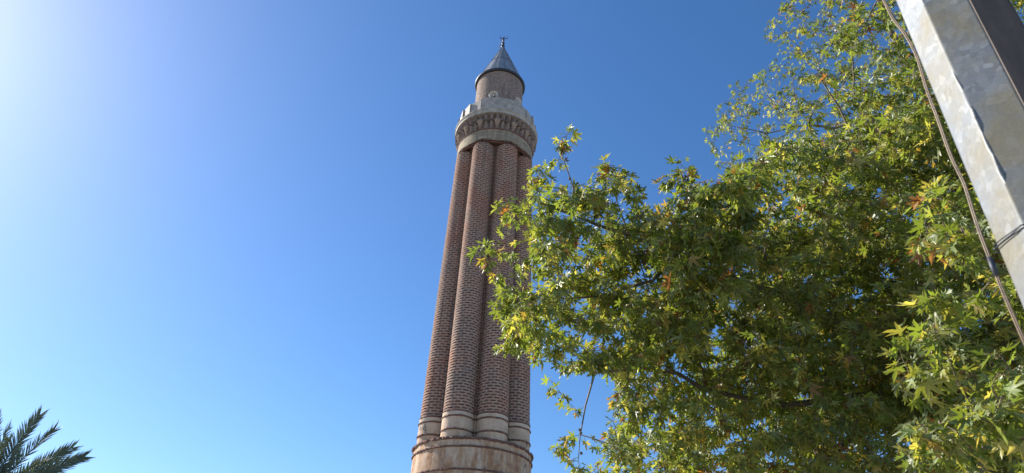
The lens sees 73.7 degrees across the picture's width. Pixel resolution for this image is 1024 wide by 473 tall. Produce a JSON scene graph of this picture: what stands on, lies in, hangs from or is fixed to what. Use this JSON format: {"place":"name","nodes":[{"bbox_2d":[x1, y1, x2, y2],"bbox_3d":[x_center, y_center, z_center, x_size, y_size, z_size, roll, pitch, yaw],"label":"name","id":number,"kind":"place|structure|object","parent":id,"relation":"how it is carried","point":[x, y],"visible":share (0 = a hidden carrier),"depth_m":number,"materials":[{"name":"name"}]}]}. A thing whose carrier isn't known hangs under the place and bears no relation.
{"place":"outdoors","nodes":[
{"label":"outdoors","id":0,"kind":"place"},
{"bbox_2d":[0,0,1023,472],"label":"sky","id":1,"kind":"structure","parent":0,"point":[223,223],"materials":[{"name":"blue"}]},
{"label":"ground","id":2,"kind":"structure","parent":0,"visible":0},
{"bbox_2d":[0,405,95,472],"bbox_3d":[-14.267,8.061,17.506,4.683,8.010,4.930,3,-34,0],"label":"date palm","id":3,"kind":"object","parent":2,"relation":"on","point":[36,465],"visible":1,"depth_m":19.29,"materials":[{"name":"green plant"}]},
{"bbox_2d":[411,36,537,472],"bbox_3d":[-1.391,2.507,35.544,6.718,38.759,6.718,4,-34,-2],"label":"minaret","id":4,"kind":"object","parent":2,"relation":"on","point":[475,414],"visible":0.87,"depth_m":32.51,"materials":[{"name":"brick"}]},
{"bbox_2d":[489,91,497,96],"bbox_3d":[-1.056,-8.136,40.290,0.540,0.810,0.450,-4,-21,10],"label":"horn loudspeaker","id":5,"kind":"object","parent":4,"relation":"attached to","point":[493,93],"visible":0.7,"depth_m":40.23,"materials":[{"name":"metal"}]},
{"bbox_2d":[515,97,521,104],"bbox_3d":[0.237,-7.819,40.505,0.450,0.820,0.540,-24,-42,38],"label":"horn loudspeaker","id":6,"kind":"object","parent":4,"relation":"attached to","point":[518,100],"visible":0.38,"depth_m":40.59,"materials":[{"name":"metal"}]},
{"bbox_2d":[465,0,1023,472],"bbox_3d":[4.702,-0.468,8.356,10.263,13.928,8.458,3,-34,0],"label":"plane tree","id":7,"kind":"object","parent":2,"relation":"on","point":[937,388],"visible":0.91,"depth_m":6.46,"materials":[{"name":"green plant"}]},
{"bbox_2d":[896,0,1023,307],"bbox_3d":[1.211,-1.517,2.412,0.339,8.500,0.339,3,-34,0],"label":"metal pole","id":8,"kind":"object","parent":2,"relation":"on","point":[970,54],"visible":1,"depth_m":1.55,"materials":[{"name":"metal"}]},
{"bbox_2d":[882,0,1023,343],"bbox_3d":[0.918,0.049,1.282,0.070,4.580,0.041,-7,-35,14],"label":"cable","id":9,"kind":"object","parent":8,"relation":"attached to","point":[993,266],"visible":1,"depth_m":1.37,"materials":[{"name":"metal"}]},
{"bbox_2d":[993,224,1023,257],"bbox_3d":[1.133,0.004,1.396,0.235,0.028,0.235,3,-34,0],"label":"tie wire","id":10,"kind":"object","parent":8,"relation":"attached to","point":[1010,233],"visible":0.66,"depth_m":1.42,"materials":[{"name":"metal"}]}
]}

